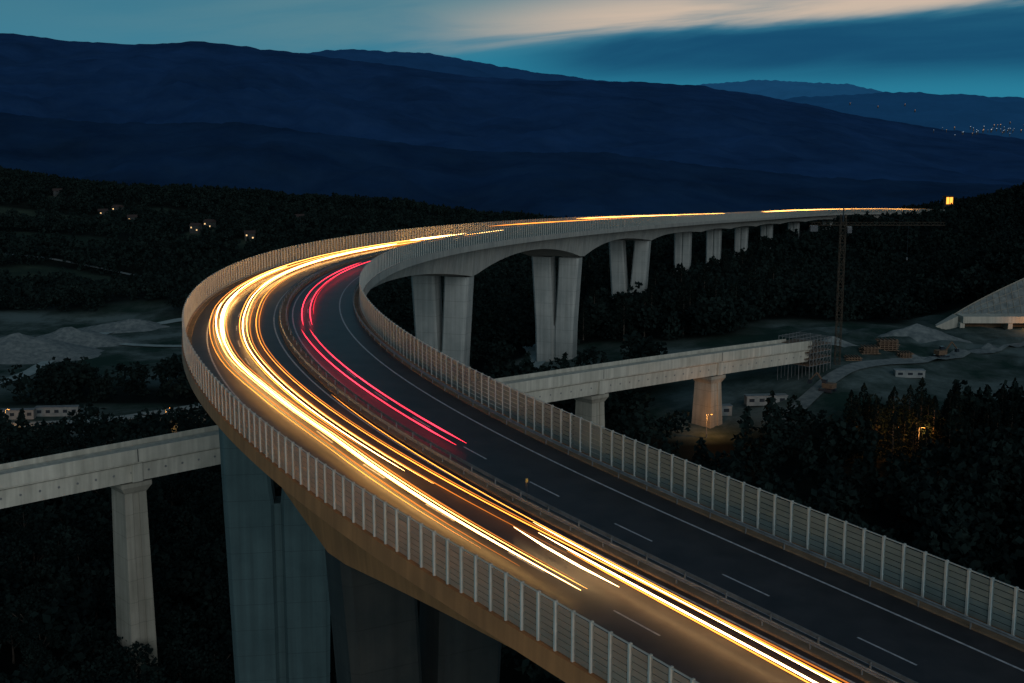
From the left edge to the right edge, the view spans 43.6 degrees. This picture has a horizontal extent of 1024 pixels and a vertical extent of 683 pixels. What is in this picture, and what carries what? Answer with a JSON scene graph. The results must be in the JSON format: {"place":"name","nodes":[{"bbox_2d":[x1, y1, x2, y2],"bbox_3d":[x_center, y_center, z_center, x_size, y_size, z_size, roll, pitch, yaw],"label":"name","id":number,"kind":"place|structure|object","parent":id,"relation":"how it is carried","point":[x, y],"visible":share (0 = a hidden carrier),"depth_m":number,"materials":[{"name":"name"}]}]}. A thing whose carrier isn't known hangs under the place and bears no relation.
{"place":"outdoors","nodes":[
{"label":"outdoors","id":0,"kind":"place"},
{"bbox_2d":[0,318,181,383],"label":"path","id":1,"kind":"structure","parent":0,"point":[31,370],"depth_m":513.18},
{"bbox_2d":[11,403,201,426],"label":"path","id":2,"kind":"structure","parent":0,"point":[129,416],"depth_m":425.58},
{"bbox_2d":[118,343,181,346],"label":"path","id":3,"kind":"structure","parent":0,"point":[133,344],"depth_m":552.48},
{"bbox_2d":[302,49,617,81],"bbox_3d":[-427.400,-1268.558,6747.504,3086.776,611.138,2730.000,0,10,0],"label":"hills","id":4,"kind":"structure","parent":0,"point":[437,63],"depth_m":7245.49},
{"bbox_2d":[0,112,1019,221],"bbox_3d":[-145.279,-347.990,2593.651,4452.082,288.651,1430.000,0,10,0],"label":"hills","id":5,"kind":"structure","parent":0,"point":[238,155],"depth_m":2630.69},
{"bbox_2d":[0,33,1023,184],"bbox_3d":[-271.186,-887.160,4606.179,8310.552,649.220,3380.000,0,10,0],"label":"hills","id":6,"kind":"structure","parent":0,"point":[161,83],"depth_m":4386.35,"materials":[{"name":"blue"}]},
{"bbox_2d":[0,177,1023,682],"bbox_3d":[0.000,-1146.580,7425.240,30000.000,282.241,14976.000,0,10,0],"label":"ground","id":7,"kind":"structure","parent":0,"point":[976,371],"depth_m":412.95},
{"bbox_2d":[0,621,30,663],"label":"broadleaf tree","id":8,"kind":"object","parent":7,"relation":"on","point":[17,631],"visible":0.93,"depth_m":232.41,"materials":[{"name":"green plant"}]},
{"bbox_2d":[1,408,35,419],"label":"site cabin","id":9,"kind":"object","parent":7,"relation":"on","point":[13,413],"visible":0.63,"depth_m":421.06,"materials":[{"name":"metal"}]},
{"bbox_2d":[18,622,64,654],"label":"broadleaf tree","id":10,"kind":"object","parent":7,"relation":"on","point":[54,639],"visible":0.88,"depth_m":233.51,"materials":[{"name":"green plant"}]},
{"bbox_2d":[19,423,69,443],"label":"broadleaf tree","id":11,"kind":"object","parent":7,"relation":"on","point":[52,434],"visible":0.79,"depth_m":357.04,"materials":[{"name":"green plant"}]},
{"bbox_2d":[32,448,59,457],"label":"broadleaf tree","id":12,"kind":"object","parent":7,"relation":"on","point":[49,451],"visible":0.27,"depth_m":339.30,"materials":[{"name":"green plant"}]},
{"bbox_2d":[0,333,104,363],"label":"gravel heap","id":13,"kind":"object","parent":7,"relation":"on","point":[17,348],"visible":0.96,"depth_m":529.78,"materials":[{"name":"gravel"}]},
{"bbox_2d":[34,405,79,416],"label":"site cabin","id":14,"kind":"object","parent":7,"relation":"on","point":[51,410],"visible":0.88,"depth_m":426.79,"materials":[{"name":"metal"}]},
{"bbox_2d":[31,523,92,563],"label":"broadleaf tree","id":15,"kind":"object","parent":7,"relation":"on","point":[60,537],"visible":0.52,"depth_m":272.18,"materials":[{"name":"green plant"}]},
{"bbox_2d":[46,524,97,550],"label":"broadleaf tree","id":16,"kind":"object","parent":7,"relation":"on","point":[72,537],"visible":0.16,"depth_m":277.34,"materials":[{"name":"green plant"}]},
{"bbox_2d":[54,537,100,588],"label":"broadleaf tree","id":17,"kind":"object","parent":7,"relation":"on","point":[67,561],"visible":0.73,"depth_m":268.34,"materials":[{"name":"green plant"}]},
{"bbox_2d":[68,432,100,450],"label":"broadleaf tree","id":18,"kind":"object","parent":7,"relation":"on","point":[82,439],"visible":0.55,"depth_m":356.90,"materials":[{"name":"green plant"}]},
{"bbox_2d":[37,327,132,347],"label":"gravel heap","id":19,"kind":"object","parent":7,"relation":"on","point":[83,337],"visible":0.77,"depth_m":558.15,"materials":[{"name":"gravel"}]},
{"bbox_2d":[77,319,169,333],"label":"gravel heap","id":20,"kind":"object","parent":7,"relation":"on","point":[131,325],"visible":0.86,"depth_m":591.60,"materials":[{"name":"gravel"}]},
{"bbox_2d":[88,636,170,677],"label":"broadleaf tree","id":21,"kind":"object","parent":7,"relation":"on","point":[137,645],"visible":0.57,"depth_m":225.17,"materials":[{"name":"green plant"}]},
{"bbox_2d":[107,505,159,536],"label":"broadleaf tree","id":22,"kind":"object","parent":7,"relation":"on","point":[153,517],"visible":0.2,"depth_m":288.30,"materials":[{"name":"green plant"}]},
{"bbox_2d":[150,543,169,567],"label":"broadleaf tree","id":23,"kind":"object","parent":7,"relation":"on","point":[155,558],"visible":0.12,"depth_m":266.80,"materials":[{"name":"green plant"}]},
{"bbox_2d":[146,476,183,496],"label":"broadleaf tree","id":24,"kind":"object","parent":7,"relation":"on","point":[160,478],"visible":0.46,"depth_m":312.58,"materials":[{"name":"green plant"}]},
{"bbox_2d":[180,413,209,430],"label":"broadleaf tree","id":25,"kind":"object","parent":7,"relation":"on","point":[189,421],"visible":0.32,"depth_m":358.56,"materials":[{"name":"green plant"}]},
{"bbox_2d":[189,223,201,233],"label":"house","id":26,"kind":"structure","parent":7,"relation":"on","point":[195,227],"depth_m":1006.63,"materials":[{"name":"paint"}]},
{"bbox_2d":[203,219,216,228],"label":"house","id":27,"kind":"structure","parent":7,"relation":"on","point":[209,222],"depth_m":1031.48,"materials":[{"name":"paint"}]},
{"bbox_2d":[244,230,255,240],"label":"house","id":28,"kind":"structure","parent":7,"relation":"on","point":[250,234],"depth_m":977.49,"materials":[{"name":"paint"}]},
{"bbox_2d":[0,339,811,680],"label":"rail viaduct","id":29,"kind":"object","parent":7,"relation":"on","point":[126,471],"visible":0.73,"depth_m":228.32,"materials":[{"name":"concrete"}]},
{"bbox_2d":[0,227,1023,682],"bbox_3d":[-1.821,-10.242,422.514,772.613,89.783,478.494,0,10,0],"label":"forest","id":30,"kind":"object","parent":7,"relation":"on","point":[502,315],"visible":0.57,"depth_m":309.08,"materials":[{"name":"green plant"}]},
{"bbox_2d":[0,165,1023,306],"bbox_3d":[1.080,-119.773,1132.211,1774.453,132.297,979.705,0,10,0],"label":"forest","id":31,"kind":"object","parent":7,"relation":"on","point":[996,214],"visible":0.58,"depth_m":941.36,"materials":[{"name":"green plant"}]},
{"bbox_2d":[577,305,594,339],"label":"pine tree","id":32,"kind":"object","parent":7,"relation":"on","point":[583,310],"visible":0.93,"depth_m":436.79,"materials":[{"name":"green plant"}]},
{"bbox_2d":[182,213,1023,682],"bbox_3d":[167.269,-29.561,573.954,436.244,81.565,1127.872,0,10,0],"label":"road viaduct","id":33,"kind":"object","parent":7,"relation":"on","point":[302,561],"visible":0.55,"depth_m":199.27,"materials":[{"name":"concrete"}]},
{"bbox_2d":[182,208,931,682],"bbox_3d":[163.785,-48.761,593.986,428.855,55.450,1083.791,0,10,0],"label":"wind barrier","id":34,"kind":"object","parent":33,"relation":"on","point":[364,512],"visible":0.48,"depth_m":95.18,"materials":[{"name":"metal"}]},
{"bbox_2d":[359,209,1023,638],"bbox_3d":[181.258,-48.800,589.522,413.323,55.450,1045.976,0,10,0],"label":"wind barrier","id":35,"kind":"object","parent":33,"relation":"on","point":[421,353],"visible":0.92,"depth_m":106.88,"materials":[{"name":"metal"}]},
{"bbox_2d":[610,298,634,340],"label":"pine tree","id":36,"kind":"object","parent":7,"relation":"on","point":[626,318],"visible":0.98,"depth_m":426.54,"materials":[{"name":"green plant"}]},
{"bbox_2d":[633,292,657,336],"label":"pine tree","id":37,"kind":"object","parent":7,"relation":"on","point":[645,298],"visible":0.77,"depth_m":429.71,"materials":[{"name":"green plant"}]},
{"bbox_2d":[645,283,665,327],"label":"pine tree","id":38,"kind":"object","parent":7,"relation":"on","point":[651,288],"visible":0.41,"depth_m":448.12,"materials":[{"name":"green plant"}]},
{"bbox_2d":[696,270,711,299],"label":"pine tree","id":39,"kind":"object","parent":7,"relation":"on","point":[706,279],"visible":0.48,"depth_m":475.68,"materials":[{"name":"green plant"}]},
{"bbox_2d":[722,403,732,415],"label":"site cabin","id":40,"kind":"object","parent":7,"relation":"on","point":[727,409],"visible":0.76,"depth_m":334.77,"materials":[{"name":"metal"}]},
{"bbox_2d":[744,393,787,405],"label":"site cabin","id":41,"kind":"object","parent":7,"relation":"on","point":[754,399],"visible":0.82,"depth_m":338.33,"materials":[{"name":"metal"}]},
{"bbox_2d":[777,332,831,379],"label":"scaffold","id":42,"kind":"object","parent":7,"relation":"on","point":[814,355],"visible":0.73,"depth_m":351.77,"materials":[{"name":"metal"}]},
{"bbox_2d":[821,336,857,346],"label":"gravel heap","id":43,"kind":"object","parent":7,"relation":"on","point":[844,343],"visible":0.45,"depth_m":384.63,"materials":[{"name":"gravel"}]},
{"bbox_2d":[841,390,854,420],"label":"conifer tree","id":44,"kind":"object","parent":7,"relation":"on","point":[851,395],"visible":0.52,"depth_m":312.17,"materials":[{"name":"green plant"}]},
{"bbox_2d":[844,355,862,360],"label":"timber stack","id":45,"kind":"object","parent":7,"relation":"on","point":[854,358],"visible":1,"depth_m":362.52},
{"bbox_2d":[845,395,862,432],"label":"conifer tree","id":46,"kind":"object","parent":7,"relation":"on","point":[855,400],"visible":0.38,"depth_m":302.15,"materials":[{"name":"green plant"}]},
{"bbox_2d":[854,382,871,421],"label":"conifer tree","id":47,"kind":"object","parent":7,"relation":"on","point":[864,389],"visible":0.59,"depth_m":312.04,"materials":[{"name":"green plant"}]},
{"bbox_2d":[863,396,874,428],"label":"conifer tree","id":48,"kind":"object","parent":7,"relation":"on","point":[869,400],"visible":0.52,"depth_m":308.32,"materials":[{"name":"green plant"}]},
{"bbox_2d":[858,345,880,353],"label":"timber stack","id":49,"kind":"object","parent":7,"relation":"on","point":[869,349],"visible":1,"depth_m":372.35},
{"bbox_2d":[810,207,943,364],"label":"tower crane","id":50,"kind":"object","parent":7,"relation":"on","point":[813,228],"visible":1,"depth_m":353.67,"materials":[{"name":"paint"}]},
{"bbox_2d":[869,409,887,451],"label":"conifer tree","id":51,"kind":"object","parent":7,"relation":"on","point":[876,421],"visible":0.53,"depth_m":296.11,"materials":[{"name":"green plant"}]},
{"bbox_2d":[869,399,891,443],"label":"conifer tree","id":52,"kind":"object","parent":7,"relation":"on","point":[876,405],"visible":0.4,"depth_m":300.59,"materials":[{"name":"green plant"}]},
{"bbox_2d":[874,338,899,350],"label":"timber stack","id":53,"kind":"object","parent":7,"relation":"on","point":[886,344],"visible":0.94,"depth_m":380.12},
{"bbox_2d":[875,414,906,461],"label":"conifer tree","id":54,"kind":"object","parent":7,"relation":"on","point":[893,429],"visible":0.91,"depth_m":289.88,"materials":[{"name":"green plant"}]},
{"bbox_2d":[879,411,906,452],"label":"conifer tree","id":55,"kind":"object","parent":7,"relation":"on","point":[894,435],"visible":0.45,"depth_m":294.75,"materials":[{"name":"green plant"}]},
{"bbox_2d":[882,385,904,434],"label":"conifer tree","id":56,"kind":"object","parent":7,"relation":"on","point":[892,393],"visible":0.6,"depth_m":305.57,"materials":[{"name":"green plant"}]},
{"bbox_2d":[890,394,911,431],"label":"conifer tree","id":57,"kind":"object","parent":7,"relation":"on","point":[903,399],"visible":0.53,"depth_m":307.15,"materials":[{"name":"green plant"}]},
{"bbox_2d":[894,414,914,450],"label":"conifer tree","id":58,"kind":"object","parent":7,"relation":"on","point":[904,420],"visible":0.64,"depth_m":295.85,"materials":[{"name":"green plant"}]},
{"bbox_2d":[896,350,913,357],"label":"timber stack","id":59,"kind":"object","parent":7,"relation":"on","point":[904,354],"visible":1,"depth_m":370.55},
{"bbox_2d":[893,368,925,377],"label":"site cabin","id":60,"kind":"object","parent":7,"relation":"on","point":[908,373],"visible":1,"depth_m":350.39,"materials":[{"name":"metal"}]},
{"bbox_2d":[900,385,920,421],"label":"conifer tree","id":61,"kind":"object","parent":7,"relation":"on","point":[910,390],"visible":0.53,"depth_m":311.21,"materials":[{"name":"green plant"}]},
{"bbox_2d":[902,422,922,458],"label":"conifer tree","id":62,"kind":"object","parent":7,"relation":"on","point":[912,433],"visible":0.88,"depth_m":291.61,"materials":[{"name":"green plant"}]},
{"bbox_2d":[902,404,929,449],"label":"conifer tree","id":63,"kind":"object","parent":7,"relation":"on","point":[917,411],"visible":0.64,"depth_m":297.35,"materials":[{"name":"green plant"}]},
{"bbox_2d":[908,377,932,419],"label":"conifer tree","id":64,"kind":"object","parent":7,"relation":"on","point":[922,384],"visible":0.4,"depth_m":313.43,"materials":[{"name":"green plant"}]},
{"bbox_2d":[910,391,930,430],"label":"conifer tree","id":65,"kind":"object","parent":7,"relation":"on","point":[922,396],"visible":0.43,"depth_m":309.07,"materials":[{"name":"green plant"}]},
{"bbox_2d":[878,323,971,342],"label":"gravel heap","id":66,"kind":"object","parent":7,"relation":"on","point":[920,333],"visible":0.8,"depth_m":405.81,"materials":[{"name":"gravel"}]},
{"bbox_2d":[915,428,934,468],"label":"conifer tree","id":67,"kind":"object","parent":7,"relation":"on","point":[926,434],"visible":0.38,"depth_m":286.01,"materials":[{"name":"green plant"}]},
{"bbox_2d":[914,394,938,438],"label":"conifer tree","id":68,"kind":"object","parent":7,"relation":"on","point":[928,402],"visible":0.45,"depth_m":302.99,"materials":[{"name":"green plant"}]},
{"bbox_2d":[919,395,947,441],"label":"conifer tree","id":69,"kind":"object","parent":7,"relation":"on","point":[934,402],"visible":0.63,"depth_m":298.95,"materials":[{"name":"green plant"}]},
{"bbox_2d":[942,196,953,209],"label":"gatehouse","id":70,"kind":"object","parent":7,"relation":"on","point":[947,200],"visible":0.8,"depth_m":1102.56,"materials":[{"name":"paint"}]},
{"bbox_2d":[940,389,956,423],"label":"conifer tree","id":71,"kind":"object","parent":7,"relation":"on","point":[950,395],"visible":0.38,"depth_m":307.68,"materials":[{"name":"green plant"}]},
{"bbox_2d":[942,392,966,439],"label":"conifer tree","id":72,"kind":"object","parent":7,"relation":"on","point":[957,400],"visible":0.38,"depth_m":300.57,"materials":[{"name":"green plant"}]},
{"bbox_2d":[935,278,1023,329],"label":"tunnel portal","id":73,"kind":"object","parent":7,"relation":"on","point":[1003,307],"visible":0.93,"depth_m":436.87,"materials":[{"name":"concrete"}]},
{"bbox_2d":[988,384,1011,424],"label":"conifer tree","id":74,"kind":"object","parent":7,"relation":"on","point":[1002,389],"visible":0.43,"depth_m":308.31,"materials":[{"name":"green plant"}]},
{"bbox_2d":[0,0,1023,97],"label":"sky","id":75,"kind":"structure","parent":0,"point":[940,47],"materials":[{"name":"blue"}]},
{"bbox_2d":[523,344,545,367],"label":"path","id":76,"kind":"structure","parent":0,"point":[532,350],"depth_m":426.96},
{"bbox_2d":[192,213,1023,682],"bbox_3d":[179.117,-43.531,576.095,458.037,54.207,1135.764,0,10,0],"label":"road","id":77,"kind":"structure","parent":0,"point":[898,635],"depth_m":100.59,"materials":[{"name":"asphalt"}]},
{"bbox_2d":[221,292,237,338],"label":"light trail","id":78,"kind":"object","parent":77,"relation":"on","point":[223,313],"visible":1,"depth_m":187.10,"materials":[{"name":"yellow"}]},
{"bbox_2d":[242,290,400,468],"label":"light trail","id":79,"kind":"object","parent":77,"relation":"on","point":[293,395],"visible":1,"depth_m":138.30,"materials":[{"name":"yellow"}]},
{"bbox_2d":[258,244,393,289],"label":"light trail","id":80,"kind":"object","parent":77,"relation":"on","point":[323,259],"visible":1,"depth_m":267.60,"materials":[{"name":"yellow"}]},
{"bbox_2d":[239,239,424,439],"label":"light trail","id":81,"kind":"object","parent":77,"relation":"on","point":[260,367],"visible":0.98,"depth_m":163.46,"materials":[{"name":"yellow"}]},
{"bbox_2d":[246,242,431,482],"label":"light trail","id":82,"kind":"object","parent":77,"relation":"on","point":[295,392],"visible":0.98,"depth_m":142.44,"materials":[{"name":"yellow"}]},
{"bbox_2d":[209,240,476,545],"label":"light trail","id":83,"kind":"object","parent":77,"relation":"on","point":[288,418],"visible":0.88,"depth_m":133.50,"materials":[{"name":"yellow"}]},
{"bbox_2d":[216,240,481,535],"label":"light trail","id":84,"kind":"object","parent":77,"relation":"on","point":[302,417],"visible":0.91,"depth_m":131.48,"materials":[{"name":"yellow"}]},
{"bbox_2d":[213,239,515,563],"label":"light trail","id":85,"kind":"object","parent":77,"relation":"on","point":[318,435],"visible":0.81,"depth_m":124.13,"materials":[{"name":"yellow"}]},
{"bbox_2d":[302,331,455,444],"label":"light trail","id":86,"kind":"object","parent":77,"relation":"on","point":[375,396],"visible":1,"depth_m":134.18,"materials":[{"name":"red"}]},
{"bbox_2d":[310,330,463,441],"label":"light trail","id":87,"kind":"object","parent":77,"relation":"on","point":[386,395],"visible":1,"depth_m":134.84,"materials":[{"name":"red"}]},
{"bbox_2d":[226,232,572,578],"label":"light trail","id":88,"kind":"object","parent":77,"relation":"on","point":[353,444],"visible":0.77,"depth_m":118.78,"materials":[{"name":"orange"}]},
{"bbox_2d":[220,267,579,589],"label":"light trail","id":89,"kind":"object","parent":77,"relation":"on","point":[390,477],"visible":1,"depth_m":113.60,"materials":[{"name":"yellow"}]},
{"bbox_2d":[187,224,618,681],"bbox_3d":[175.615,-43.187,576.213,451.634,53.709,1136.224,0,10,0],"label":"service kerb","id":90,"kind":"structure","parent":77,"relation":"on","point":[194,319],"depth_m":201.29,"materials":[{"name":"concrete"}]},
{"bbox_2d":[223,249,586,588],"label":"light trail","id":91,"kind":"object","parent":77,"relation":"on","point":[354,448],"visible":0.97,"depth_m":117.97,"materials":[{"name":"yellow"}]},
{"bbox_2d":[249,235,563,551],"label":"light trail","id":92,"kind":"object","parent":77,"relation":"on","point":[343,426],"visible":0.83,"depth_m":129.21,"materials":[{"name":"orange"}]},
{"bbox_2d":[256,273,840,682],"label":"light trail","id":93,"kind":"object","parent":77,"relation":"on","point":[513,516],"visible":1,"depth_m":99.49,"materials":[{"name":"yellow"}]},
{"bbox_2d":[259,235,848,682],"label":"light trail","id":94,"kind":"object","parent":77,"relation":"on","point":[523,519],"visible":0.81,"depth_m":99.11,"materials":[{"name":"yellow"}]},
{"bbox_2d":[514,527,616,585],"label":"light trail","id":95,"kind":"object","parent":77,"relation":"on","point":[560,555],"visible":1,"depth_m":92.56,"materials":[{"name":"white"}]},
{"bbox_2d":[331,394,838,682],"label":"light trail","id":96,"kind":"object","parent":77,"relation":"on","point":[616,564],"visible":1,"depth_m":90.12,"materials":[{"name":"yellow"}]},
{"bbox_2d":[278,212,899,682],"bbox_3d":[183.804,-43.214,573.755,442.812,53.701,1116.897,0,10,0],"label":"median kerb","id":97,"kind":"structure","parent":77,"relation":"on","point":[772,630],"depth_m":99.71,"materials":[{"name":"concrete"}]},
{"bbox_2d":[279,223,897,682],"bbox_3d":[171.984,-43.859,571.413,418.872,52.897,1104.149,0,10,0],"label":"guardrail","id":98,"kind":"object","parent":97,"relation":"on","point":[775,625],"visible":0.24,"depth_m":95.25,"materials":[{"name":"metal"}]},
{"bbox_2d":[286,212,917,682],"bbox_3d":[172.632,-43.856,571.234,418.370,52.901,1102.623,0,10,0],"label":"guardrail","id":99,"kind":"object","parent":97,"relation":"on","point":[780,618],"visible":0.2,"depth_m":95.80,"materials":[{"name":"metal"}]},
{"bbox_2d":[541,534,816,682],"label":"light trail","id":100,"kind":"object","parent":77,"relation":"on","point":[767,656],"visible":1,"depth_m":82.89,"materials":[{"name":"yellow"}]},
{"bbox_2d":[535,523,835,682],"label":"light trail","id":101,"kind":"object","parent":77,"relation":"on","point":[703,612],"visible":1,"depth_m":83.47,"materials":[{"name":"yellow"}]},
{"bbox_2d":[353,212,1023,644],"bbox_3d":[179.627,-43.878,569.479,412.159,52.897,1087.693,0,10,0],"label":"guardrail","id":102,"kind":"object","parent":77,"relation":"on","point":[891,586],"visible":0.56,"depth_m":100.24,"materials":[{"name":"metal"}]},
{"bbox_2d":[568,551,808,682],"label":"light trail","id":103,"kind":"object","parent":77,"relation":"on","point":[700,623],"visible":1,"depth_m":82.05,"materials":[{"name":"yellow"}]},
{"bbox_2d":[354,250,1023,651],"bbox_3d":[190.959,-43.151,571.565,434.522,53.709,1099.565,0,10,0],"label":"service kerb","id":104,"kind":"structure","parent":77,"relation":"on","point":[822,562],"depth_m":99.83,"materials":[{"name":"concrete"}]},
{"bbox_2d":[701,80,881,99],"bbox_3d":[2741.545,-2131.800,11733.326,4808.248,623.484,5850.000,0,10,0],"label":"hills","id":105,"kind":"structure","parent":0,"point":[778,89],"depth_m":12560.17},
{"bbox_2d":[781,341,1023,419],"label":"path","id":106,"kind":"structure","parent":0,"point":[810,396],"depth_m":359.96,"materials":[{"name":"stone"}]},
{"bbox_2d":[807,372,836,392],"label":"excavator","id":107,"kind":"object","parent":106,"relation":"on","point":[830,387],"visible":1,"depth_m":336.31,"materials":[{"name":"orange metal"}]},
{"bbox_2d":[933,341,958,357],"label":"excavator","id":108,"kind":"object","parent":106,"relation":"on","point":[941,352],"visible":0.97,"depth_m":377.94,"materials":[{"name":"orange metal"}]},
{"bbox_2d":[784,92,1023,138],"bbox_3d":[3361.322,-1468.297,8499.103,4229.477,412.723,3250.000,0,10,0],"label":"hills","id":109,"kind":"structure","parent":0,"point":[962,112],"depth_m":8546.66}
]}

